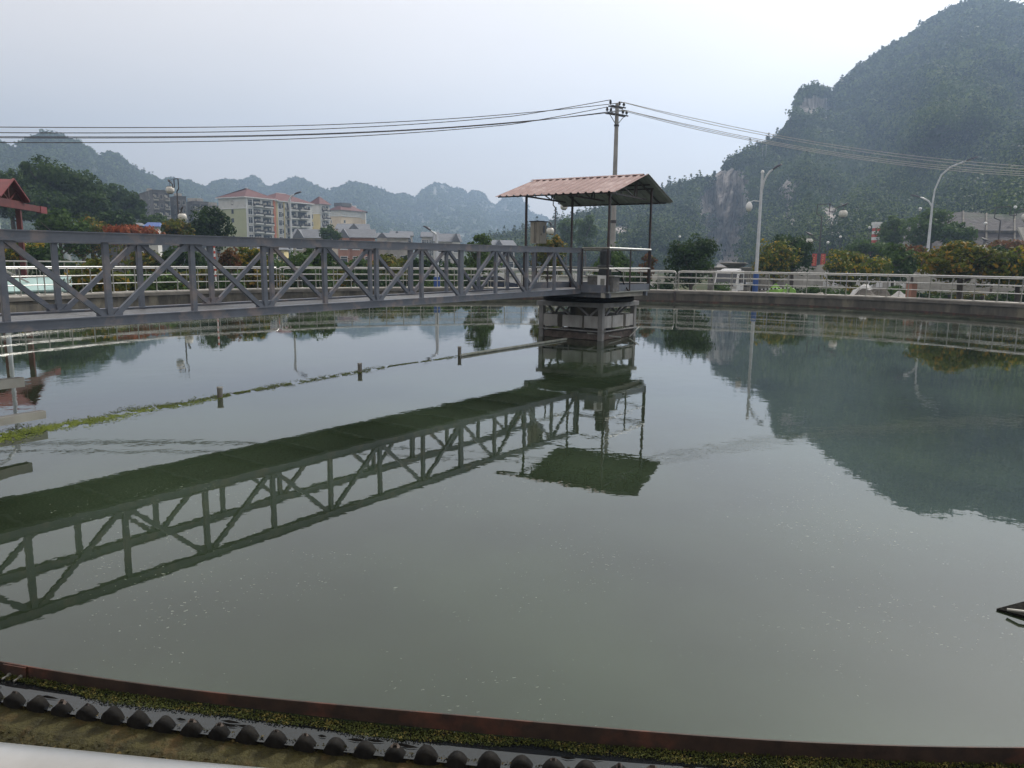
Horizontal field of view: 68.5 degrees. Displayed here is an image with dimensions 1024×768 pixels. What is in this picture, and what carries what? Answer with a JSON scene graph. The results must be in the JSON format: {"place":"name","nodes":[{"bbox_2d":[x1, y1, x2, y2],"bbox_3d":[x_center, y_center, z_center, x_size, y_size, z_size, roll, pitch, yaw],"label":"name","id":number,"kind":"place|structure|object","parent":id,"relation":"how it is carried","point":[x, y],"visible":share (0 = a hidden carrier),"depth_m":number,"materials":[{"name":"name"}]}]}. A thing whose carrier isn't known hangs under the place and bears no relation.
{"place":"outdoors","nodes":[
{"label":"outdoors","id":0,"kind":"place"},
{"bbox_2d":[0,178,46,277],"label":"crane shed","id":1,"kind":"structure","parent":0,"point":[13,195],"depth_m":40.48,"materials":[{"name":"red paint"}]},
{"bbox_2d":[0,137,546,260],"bbox_3d":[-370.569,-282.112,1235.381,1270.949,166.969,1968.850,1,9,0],"label":"hills","id":2,"kind":"structure","parent":0,"point":[71,258],"depth_m":1194.43,"materials":[{"name":"plant"}]},
{"bbox_2d":[0,129,549,243],"bbox_3d":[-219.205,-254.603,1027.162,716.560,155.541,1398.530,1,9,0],"label":"hill woods","id":3,"kind":"object","parent":2,"relation":"on","point":[16,156],"visible":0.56,"depth_m":1112.37,"materials":[{"name":"green plant"}]},
{"bbox_2d":[311,196,330,228],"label":"apartment block","id":4,"kind":"structure","parent":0,"point":[321,212],"depth_m":306.62,"materials":[{"name":"paint"}]},
{"bbox_2d":[6,264,707,289],"bbox_3d":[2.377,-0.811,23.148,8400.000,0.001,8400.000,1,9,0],"label":"ground","id":5,"kind":"structure","parent":0,"point":[701,286],"depth_m":129.15,"materials":[{"name":"green plant"}]},
{"bbox_2d":[0,168,47,273],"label":"tree","id":6,"kind":"object","parent":5,"relation":"on","point":[21,179],"visible":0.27,"depth_m":119.41,"materials":[{"name":"green plant"}]},
{"bbox_2d":[4,242,44,275],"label":"tree","id":7,"kind":"object","parent":5,"relation":"on","point":[10,254],"visible":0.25,"depth_m":50.62,"materials":[{"name":"green plant"}]},
{"bbox_2d":[7,189,80,222],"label":"tree","id":8,"kind":"object","parent":5,"relation":"on","point":[49,200],"visible":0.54,"depth_m":113.08,"materials":[{"name":"green plant"}]},
{"bbox_2d":[5,260,85,294],"bbox_3d":[-22.369,-4.380,34.371,5.763,2.858,2.393,-1,9,-12],"label":"car","id":9,"kind":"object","parent":5,"relation":"on","point":[33,281],"depth_m":34.40,"materials":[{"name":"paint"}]},
{"bbox_2d":[17,243,80,277],"bbox_3d":[-30.913,-7.349,50.371,4.559,4.300,3.281,9,12,41],"label":"shrub","id":10,"kind":"object","parent":5,"relation":"on","point":[41,254],"visible":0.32,"depth_m":49.36,"materials":[{"name":"green plant"}]},
{"bbox_2d":[18,154,92,199],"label":"tree","id":11,"kind":"object","parent":5,"relation":"on","point":[49,174],"visible":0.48,"depth_m":122.39,"materials":[{"name":"green plant"}]},
{"bbox_2d":[30,207,91,259],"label":"tree","id":12,"kind":"object","parent":5,"relation":"on","point":[55,222],"visible":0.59,"depth_m":72.34,"materials":[{"name":"green plant"}]},
{"bbox_2d":[51,169,110,264],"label":"tree","id":13,"kind":"object","parent":5,"relation":"on","point":[95,186],"visible":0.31,"depth_m":126.82,"materials":[{"name":"green plant"}]},
{"bbox_2d":[66,189,112,252],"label":"tree","id":14,"kind":"object","parent":5,"relation":"on","point":[91,202],"visible":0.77,"depth_m":116.48,"materials":[{"name":"green plant"}]},
{"bbox_2d":[62,214,125,261],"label":"tree","id":15,"kind":"object","parent":5,"relation":"on","point":[96,227],"visible":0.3,"depth_m":76.89,"materials":[{"name":"green plant"}]},
{"bbox_2d":[63,257,130,291],"bbox_3d":[-19.488,-4.351,35.372,2.298,3.234,2.973,6,11,29],"label":"shrub","id":16,"kind":"object","parent":5,"relation":"on","point":[96,261],"visible":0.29,"depth_m":34.73,"materials":[{"name":"green plant"}]},
{"bbox_2d":[93,209,135,271],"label":"tree","id":17,"kind":"object","parent":5,"relation":"on","point":[112,217],"visible":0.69,"depth_m":103.22,"materials":[{"name":"green plant"}]},
{"bbox_2d":[101,183,128,210],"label":"tree","id":18,"kind":"object","parent":5,"relation":"on","point":[115,193],"visible":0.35,"depth_m":158.52,"materials":[{"name":"green plant"}]},
{"bbox_2d":[102,224,141,270],"bbox_3d":[-31.629,-10.160,61.488,2.978,5.922,3.105,1,9,0],"label":"tree","id":19,"kind":"object","parent":5,"relation":"on","point":[125,228],"visible":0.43,"depth_m":60.67,"materials":[{"name":"red plant"}]},
{"bbox_2d":[114,190,148,220],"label":"tree","id":20,"kind":"object","parent":5,"relation":"on","point":[135,205],"visible":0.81,"depth_m":151.62,"materials":[{"name":"green plant"}]},
{"bbox_2d":[120,250,165,273],"bbox_3d":[-26.648,-7.883,54.874,3.207,3.900,4.148,-2,10,-18],"label":"shrub","id":21,"kind":"object","parent":5,"relation":"on","point":[148,260],"visible":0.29,"depth_m":53.85,"materials":[{"name":"green plant"}]},
{"bbox_2d":[138,188,172,251],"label":"old flats","id":22,"kind":"structure","parent":5,"relation":"on","point":[157,201],"depth_m":258.35,"materials":[{"name":"grey concrete"}]},
{"bbox_2d":[144,272,188,290],"bbox_3d":[-17.211,-4.307,37.202,2.617,2.456,2.092,2,9,9],"label":"shrub","id":23,"kind":"object","parent":5,"relation":"on","point":[167,286],"visible":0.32,"depth_m":36.76,"materials":[{"name":"green plant"}]},
{"bbox_2d":[160,217,195,265],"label":"tree","id":24,"kind":"object","parent":5,"relation":"on","point":[177,226],"visible":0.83,"depth_m":71.36,"materials":[{"name":"green plant"}]},
{"bbox_2d":[149,246,206,273],"bbox_3d":[-24.173,-7.974,54.740,4.355,4.277,3.134,-5,11,-29],"label":"shrub","id":25,"kind":"object","parent":5,"relation":"on","point":[180,259],"visible":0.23,"depth_m":54.35,"materials":[{"name":"green plant"}]},
{"bbox_2d":[170,193,187,264],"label":"old flats","id":26,"kind":"structure","parent":5,"relation":"on","point":[181,203],"depth_m":266.34,"materials":[{"name":"grey concrete"}]},
{"bbox_2d":[186,198,208,260],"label":"old flats","id":27,"kind":"structure","parent":5,"relation":"on","point":[194,202],"depth_m":272.72,"materials":[{"name":"grey concrete"}]},
{"bbox_2d":[189,205,236,251],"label":"tree","id":28,"kind":"object","parent":5,"relation":"on","point":[206,223],"visible":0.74,"depth_m":76.73,"materials":[{"name":"green plant"}]},
{"bbox_2d":[217,247,241,275],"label":"tree","id":29,"kind":"object","parent":5,"relation":"on","point":[230,257],"visible":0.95,"depth_m":43.36,"materials":[{"name":"orange plant"}]},
{"bbox_2d":[215,188,277,255],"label":"apartment block","id":30,"kind":"structure","parent":5,"relation":"on","point":[249,212],"depth_m":266.05,"materials":[{"name":"paint"}]},
{"bbox_2d":[237,247,267,270],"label":"tree","id":31,"kind":"object","parent":5,"relation":"on","point":[248,256],"visible":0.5,"depth_m":44.50,"materials":[{"name":"green plant"}]},
{"bbox_2d":[267,193,314,257],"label":"apartment block","id":32,"kind":"structure","parent":5,"relation":"on","point":[301,212],"depth_m":280.00,"materials":[{"name":"paint"}]},
{"bbox_2d":[280,249,314,286],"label":"tree","id":33,"kind":"object","parent":5,"relation":"on","point":[300,259],"visible":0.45,"depth_m":44.39,"materials":[{"name":"green plant"}]},
{"bbox_2d":[292,229,332,261],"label":"villa","id":34,"kind":"object","parent":5,"relation":"on","point":[305,234],"visible":0.04,"depth_m":161.16,"materials":[{"name":"grey tile"}]},
{"bbox_2d":[293,269,335,287],"bbox_3d":[-11.942,-5.830,45.936,2.461,2.860,1.968,2,9,11],"label":"shrub","id":35,"kind":"object","parent":5,"relation":"on","point":[319,283],"visible":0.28,"depth_m":45.39,"materials":[{"name":"green plant"}]},
{"bbox_2d":[299,248,336,276],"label":"tree","id":36,"kind":"object","parent":5,"relation":"on","point":[317,260],"visible":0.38,"depth_m":47.43,"materials":[{"name":"green plant"}]},
{"bbox_2d":[318,224,342,239],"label":"tree","id":37,"kind":"object","parent":5,"relation":"on","point":[328,233],"visible":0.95,"depth_m":142.09,"materials":[{"name":"green plant"}]},
{"bbox_2d":[329,203,361,262],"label":"apartment block","id":38,"kind":"structure","parent":5,"relation":"on","point":[344,213],"depth_m":339.10,"materials":[{"name":"paint"}]},
{"bbox_2d":[338,229,376,265],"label":"villa","id":39,"kind":"object","parent":5,"relation":"on","point":[359,235],"visible":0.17,"depth_m":158.95,"materials":[{"name":"pink brick"}]},
{"bbox_2d":[347,266,388,286],"bbox_3d":[-9.109,-6.113,47.869,2.872,2.856,2.067,5,10,26],"label":"shrub","id":40,"kind":"object","parent":5,"relation":"on","point":[362,274],"visible":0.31,"depth_m":47.46,"materials":[{"name":"green plant"}]},
{"bbox_2d":[362,253,407,279],"bbox_3d":[-9.564,-8.058,57.367,3.997,3.820,3.090,2,9,6],"label":"shrub","id":41,"kind":"object","parent":5,"relation":"on","point":[389,260],"visible":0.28,"depth_m":56.59,"materials":[{"name":"green plant"}]},
{"bbox_2d":[376,233,410,258],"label":"villa","id":42,"kind":"object","parent":5,"relation":"on","point":[396,237],"visible":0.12,"depth_m":170.22,"materials":[{"name":"grey tile"}]},
{"bbox_2d":[432,233,462,265],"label":"villa","id":43,"kind":"object","parent":5,"relation":"on","point":[450,238],"visible":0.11,"depth_m":176.85,"materials":[{"name":"grey tile"}]},
{"bbox_2d":[464,233,493,276],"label":"tree","id":44,"kind":"object","parent":5,"relation":"on","point":[471,260],"visible":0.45,"depth_m":48.86,"materials":[{"name":"green plant"}]},
{"bbox_2d":[0,287,1023,767],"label":"tank wall","id":45,"kind":"structure","parent":5,"relation":"on","point":[74,733],"depth_m":3.48,"materials":[{"name":"concrete"}]},
{"bbox_2d":[0,742,261,767],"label":"railing","id":46,"kind":"object","parent":45,"relation":"on","point":[12,755],"visible":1,"depth_m":0.67,"materials":[{"name":"silver metal"}]},
{"bbox_2d":[6,266,277,295],"bbox_3d":[-17.343,-4.233,30.764,2.550,1.140,20.404,4,10,22],"label":"railing","id":47,"kind":"object","parent":45,"relation":"on","point":[134,274],"visible":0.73,"depth_m":33.44,"materials":[{"name":"silver metal"}]},
{"bbox_2d":[6,268,281,294],"bbox_3d":[-18.613,-4.433,32.387,2.759,1.081,22.141,5,10,24],"label":"railing","id":48,"kind":"object","parent":45,"relation":"on","point":[125,275],"visible":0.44,"depth_m":35.66,"materials":[{"name":"silver metal"}]},
{"bbox_2d":[0,305,687,767],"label":"overflow weir","id":49,"kind":"object","parent":45,"relation":"on","point":[274,739],"visible":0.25,"depth_m":3.30,"materials":[{"name":"black plastic"}]},
{"bbox_2d":[1,696,569,767],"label":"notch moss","id":50,"kind":"object","parent":49,"relation":"attached to","point":[261,737],"visible":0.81,"depth_m":3.31,"materials":[{"name":"plant"}]},
{"bbox_2d":[279,267,675,289],"bbox_3d":[-1.644,-6.084,43.227,22.398,1.140,3.082,-1,9,-11],"label":"railing","id":51,"kind":"object","parent":45,"relation":"on","point":[437,274],"visible":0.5,"depth_m":44.18,"materials":[{"name":"silver metal"}]},
{"bbox_2d":[283,268,676,289],"bbox_3d":[-1.588,-6.324,45.199,23.229,1.081,3.038,-1,9,-10],"label":"railing","id":52,"kind":"object","parent":45,"relation":"on","point":[319,274],"visible":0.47,"depth_m":45.91,"materials":[{"name":"silver metal"}]},
{"bbox_2d":[677,270,1023,302],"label":"railing","id":53,"kind":"object","parent":45,"relation":"on","point":[866,288],"visible":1,"depth_m":38.64,"materials":[{"name":"silver metal"}]},
{"bbox_2d":[485,273,591,286],"bbox_3d":[1.858,-7.068,55.414,8.409,2.174,0.500,1,9,2],"label":"hoarding","id":54,"kind":"object","parent":5,"relation":"on","point":[560,278],"visible":0.11,"depth_m":55.11,"materials":[{"name":"white paint"}]},
{"bbox_2d":[529,234,569,280],"bbox_3d":[2.534,-7.698,51.411,2.752,5.096,3.062,1,9,0],"label":"tree","id":55,"kind":"object","parent":5,"relation":"on","point":[555,241],"visible":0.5,"depth_m":50.80,"materials":[{"name":"green plant"}]},
{"bbox_2d":[557,218,577,274],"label":"tree","id":56,"kind":"object","parent":5,"relation":"on","point":[565,229],"visible":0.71,"depth_m":170.41,"materials":[{"name":"green plant"}]},
{"bbox_2d":[574,214,597,274],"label":"tree","id":57,"kind":"object","parent":5,"relation":"on","point":[586,229],"visible":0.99,"depth_m":164.97,"materials":[{"name":"green plant"}]},
{"bbox_2d":[588,242,634,281],"bbox_3d":[6.584,-6.889,48.530,2.782,4.524,3.155,5,10,27],"label":"tree","id":58,"kind":"object","parent":5,"relation":"on","point":[619,259],"visible":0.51,"depth_m":47.81,"materials":[{"name":"green plant"}]},
{"bbox_2d":[605,100,627,251],"bbox_3d":[6.560,-11.436,48.363,1.899,12.945,0.390,-7,12,-38],"label":"utility pole","id":59,"kind":"object","parent":5,"relation":"on","point":[616,106],"visible":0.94,"depth_m":47.74,"materials":[{"name":"concrete"}]},
{"bbox_2d":[0,107,605,142],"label":"power line","id":60,"kind":"object","parent":59,"relation":"attached to","point":[282,139],"visible":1,"depth_m":40.41,"materials":[{"name":"paint"}]},
{"bbox_2d":[0,99,610,132],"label":"power line","id":61,"kind":"object","parent":59,"relation":"attached to","point":[284,130],"visible":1,"depth_m":40.84,"materials":[{"name":"paint"}]},
{"bbox_2d":[0,110,620,137],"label":"power line","id":62,"kind":"object","parent":59,"relation":"attached to","point":[324,134],"visible":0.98,"depth_m":43.10,"materials":[{"name":"paint"}]},
{"bbox_2d":[2,102,621,127],"bbox_3d":[-11.900,-15.390,42.666,39.451,3.774,0.040,-2,10,-16],"label":"power line","id":63,"kind":"object","parent":59,"relation":"attached to","point":[286,125],"visible":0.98,"depth_m":42.29,"materials":[{"name":"paint"}]},
{"bbox_2d":[0,110,624,136],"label":"power line","id":64,"kind":"object","parent":59,"relation":"attached to","point":[261,135],"visible":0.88,"depth_m":43.03,"materials":[{"name":"paint"}]},
{"bbox_2d":[611,107,1023,175],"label":"power line","id":65,"kind":"object","parent":59,"relation":"attached to","point":[815,152],"visible":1,"depth_m":46.66,"materials":[{"name":"grey metal"}]},
{"bbox_2d":[625,110,1023,173],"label":"power line","id":66,"kind":"object","parent":59,"relation":"attached to","point":[820,151],"visible":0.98,"depth_m":48.81,"materials":[{"name":"grey metal"}]},
{"bbox_2d":[663,233,721,289],"bbox_3d":[11.370,-7.082,48.149,3.467,5.138,3.744,1,9,0],"label":"tree","id":67,"kind":"object","parent":5,"relation":"on","point":[690,256],"visible":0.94,"depth_m":47.41,"materials":[{"name":"green plant"}]},
{"bbox_2d":[707,267,789,291],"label":"yard wall","id":68,"kind":"structure","parent":5,"relation":"on","point":[748,269],"depth_m":79.05,"materials":[{"name":"concrete"}]},
{"bbox_2d":[746,164,781,291],"bbox_3d":[15.762,-9.243,47.642,2.022,9.062,0.400,4,10,17],"label":"street lamp","id":69,"kind":"object","parent":5,"relation":"on","point":[755,282],"visible":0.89,"depth_m":47.48,"materials":[{"name":"grey metal"}]},
{"bbox_2d":[751,238,804,284],"bbox_3d":[19.626,-8.271,56.027,3.772,5.139,3.448,1,9,0],"label":"tree","id":70,"kind":"object","parent":5,"relation":"on","point":[781,252],"visible":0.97,"depth_m":55.18,"materials":[{"name":"green plant"}]},
{"bbox_2d":[762,233,816,287],"bbox_3d":[22.876,-9.331,61.016,3.954,5.702,4.396,-2,10,-17],"label":"tree","id":71,"kind":"object","parent":5,"relation":"on","point":[806,248],"visible":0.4,"depth_m":60.01,"materials":[{"name":"green plant"}]},
{"bbox_2d":[793,265,822,289],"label":"yard wall","id":72,"kind":"structure","parent":5,"relation":"on","point":[815,279],"depth_m":69.94,"materials":[{"name":"concrete"}]},
{"bbox_2d":[805,203,847,266],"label":"ball lamp","id":73,"kind":"object","parent":5,"relation":"on","point":[843,213],"visible":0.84,"depth_m":111.25,"materials":[{"name":"metal"}]},
{"bbox_2d":[819,248,893,286],"bbox_3d":[23.827,-7.289,52.519,5.102,4.436,5.152,1,9,0],"label":"tree","id":74,"kind":"object","parent":5,"relation":"on","point":[849,262],"visible":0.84,"depth_m":51.55,"materials":[{"name":"green plant"}]},
{"bbox_2d":[821,266,910,292],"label":"yard wall","id":75,"kind":"structure","parent":5,"relation":"on","point":[876,285],"depth_m":69.20,"materials":[{"name":"concrete"}]},
{"bbox_2d":[845,237,887,262],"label":"tree","id":76,"kind":"object","parent":5,"relation":"on","point":[862,246],"visible":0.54,"depth_m":88.44,"materials":[{"name":"green plant"}]},
{"bbox_2d":[874,215,907,245],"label":"tree","id":77,"kind":"object","parent":5,"relation":"on","point":[890,232],"visible":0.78,"depth_m":104.81,"materials":[{"name":"green plant"}]},
{"bbox_2d":[866,242,922,286],"bbox_3d":[27.794,-7.906,55.038,3.171,4.926,3.419,-5,11,-32],"label":"tree","id":78,"kind":"object","parent":5,"relation":"on","point":[895,253],"visible":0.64,"depth_m":54.32,"materials":[{"name":"green plant"}]},
{"bbox_2d":[898,207,964,248],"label":"tree","id":79,"kind":"object","parent":5,"relation":"on","point":[917,235],"visible":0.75,"depth_m":97.86,"materials":[{"name":"green plant"}]},
{"bbox_2d":[911,157,976,250],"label":"street lamp","id":80,"kind":"object","parent":5,"relation":"on","point":[930,224],"visible":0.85,"depth_m":71.98,"materials":[{"name":"metal"}]},
{"bbox_2d":[939,222,982,261],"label":"tree","id":81,"kind":"object","parent":5,"relation":"on","point":[963,233],"visible":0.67,"depth_m":93.97,"materials":[{"name":"green plant"}]},
{"bbox_2d":[911,240,1022,298],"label":"tree","id":82,"kind":"object","parent":5,"relation":"on","point":[967,256],"visible":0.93,"depth_m":37.65,"materials":[{"name":"green plant"}]},
{"bbox_2d":[913,268,1023,295],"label":"yard wall","id":83,"kind":"structure","parent":5,"relation":"on","point":[935,286],"depth_m":68.82,"materials":[{"name":"concrete"}]},
{"bbox_2d":[980,245,1023,301],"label":"tree","id":84,"kind":"object","parent":5,"relation":"on","point":[1016,281],"visible":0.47,"depth_m":37.52,"materials":[{"name":"green plant"}]},
{"bbox_2d":[985,239,1023,254],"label":"tree","id":85,"kind":"object","parent":5,"relation":"on","point":[1010,243],"visible":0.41,"depth_m":68.06,"materials":[{"name":"plant"}]},
{"bbox_2d":[0,299,1023,748],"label":"water","id":86,"kind":"structure","parent":0,"point":[762,521],"depth_m":6.27,"materials":[{"name":"liquid"}]},
{"bbox_2d":[0,377,45,425],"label":"skimmer frame","id":87,"kind":"object","parent":86,"relation":"in","point":[12,382],"visible":1,"depth_m":9.23,"materials":[{"name":"metal"}]},
{"bbox_2d":[0,355,457,446],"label":"floating algae","id":88,"kind":"object","parent":86,"relation":"on","point":[49,428],"visible":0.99,"depth_m":9.99,"materials":[{"name":"plant"}]},
{"bbox_2d":[0,298,1023,765],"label":"scum baffle","id":89,"kind":"object","parent":86,"relation":"in","point":[650,740],"visible":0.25,"depth_m":3.35,"materials":[{"name":"metal"}]},
{"bbox_2d":[0,671,1023,767],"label":"algae fringe","id":90,"kind":"object","parent":86,"relation":"on","point":[489,740],"visible":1,"depth_m":3.32,"materials":[{"name":"plant"}]},
{"bbox_2d":[460,338,566,355],"bbox_3d":[0.179,-0.934,18.620,0.086,0.061,4.679,7,11,34],"label":"floating pipe","id":91,"kind":"object","parent":86,"relation":"on","point":[504,348],"visible":1,"depth_m":18.29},
{"bbox_2d":[537,300,639,340],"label":"pier","id":92,"kind":"structure","parent":86,"relation":"in","point":[593,321],"depth_m":21.03,"materials":[{"name":"concrete"}]},
{"bbox_2d":[523,247,651,302],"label":"platform","id":93,"kind":"structure","parent":92,"relation":"on","point":[594,294],"depth_m":20.30,"materials":[{"name":"paint"}]},
{"bbox_2d":[0,229,581,332],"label":"truss bridge","id":94,"kind":"structure","parent":93,"relation":"attached to","point":[58,314],"depth_m":11.88,"materials":[{"name":"grey paint"}]},
{"bbox_2d":[529,221,547,274],"bbox_3d":[0.731,-3.606,20.995,0.361,1.851,0.386,9,12,40],"label":"control cabinet","id":95,"kind":"object","parent":93,"relation":"attached to","point":[538,231],"visible":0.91,"depth_m":20.78,"materials":[{"name":"metal"}]},
{"bbox_2d":[495,174,672,291],"bbox_3d":[2.070,-4.193,20.914,3.545,3.068,3.904,6,11,31],"label":"canopy","id":96,"kind":"object","parent":93,"relation":"on","point":[609,191],"visible":1,"depth_m":20.43,"materials":[{"name":"metal"}]},
{"bbox_2d":[598,249,628,290],"bbox_3d":[2.657,-3.017,19.891,0.884,1.111,0.500,1,9,0],"label":"gear motor","id":97,"kind":"object","parent":93,"relation":"on","point":[603,258],"visible":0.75,"depth_m":19.75,"materials":[{"name":"grey metal"}]},
{"bbox_2d":[996,601,1023,617],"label":"scum board","id":98,"kind":"object","parent":86,"relation":"in","point":[1017,609],"visible":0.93,"depth_m":4.63,"materials":[{"name":"black metal"}]},
{"bbox_2d":[0,305,1023,767],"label":"weir water","id":99,"kind":"structure","parent":0,"point":[540,755],"depth_m":3.33,"materials":[{"name":"black liquid"}]},
{"bbox_2d":[43,695,721,767],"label":"liner scraps","id":100,"kind":"object","parent":99,"relation":"on","point":[356,739],"visible":0.9,"depth_m":3.32,"materials":[{"name":"black plastic"}]},
{"bbox_2d":[0,0,1023,219],"label":"sky","id":101,"kind":"structure","parent":0,"point":[220,65],"materials":[{"name":"grey"}]},
{"bbox_2d":[585,275,622,291],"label":"block plinth","id":102,"kind":"structure","parent":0,"point":[613,282],"depth_m":19.31,"materials":[{"name":"grey concrete"}]},
{"bbox_2d":[416,5,1020,272],"bbox_3d":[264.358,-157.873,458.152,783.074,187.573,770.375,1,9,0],"label":"mountain","id":103,"kind":"structure","parent":0,"point":[723,199],"depth_m":388.72,"materials":[{"name":"plant"}]},
{"bbox_2d":[485,0,1023,269],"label":"forest","id":104,"kind":"object","parent":103,"relation":"on","point":[977,89],"visible":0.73,"depth_m":323.04,"materials":[{"name":"green plant"}]},
{"bbox_2d":[882,210,1023,249],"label":"stone revetment","id":105,"kind":"object","parent":103,"relation":"on","point":[1012,227],"visible":0.23,"depth_m":113.61,"materials":[{"name":"stone"}]},
{"bbox_2d":[678,272,1023,301],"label":"railing","id":106,"kind":"object","parent":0,"point":[860,278],"visible":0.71,"depth_m":40.63,"materials":[{"name":"silver metal"}]},
{"label":"road","id":107,"kind":"structure","parent":0,"visible":0},
{"bbox_2d":[711,269,759,291],"bbox_3d":[19.655,-8.931,65.460,2.510,2.210,6.480,7,11,33],"label":"truck","id":108,"kind":"object","parent":107,"relation":"on","point":[723,278],"visible":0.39,"depth_m":63.05,"materials":[{"name":"white paint"}]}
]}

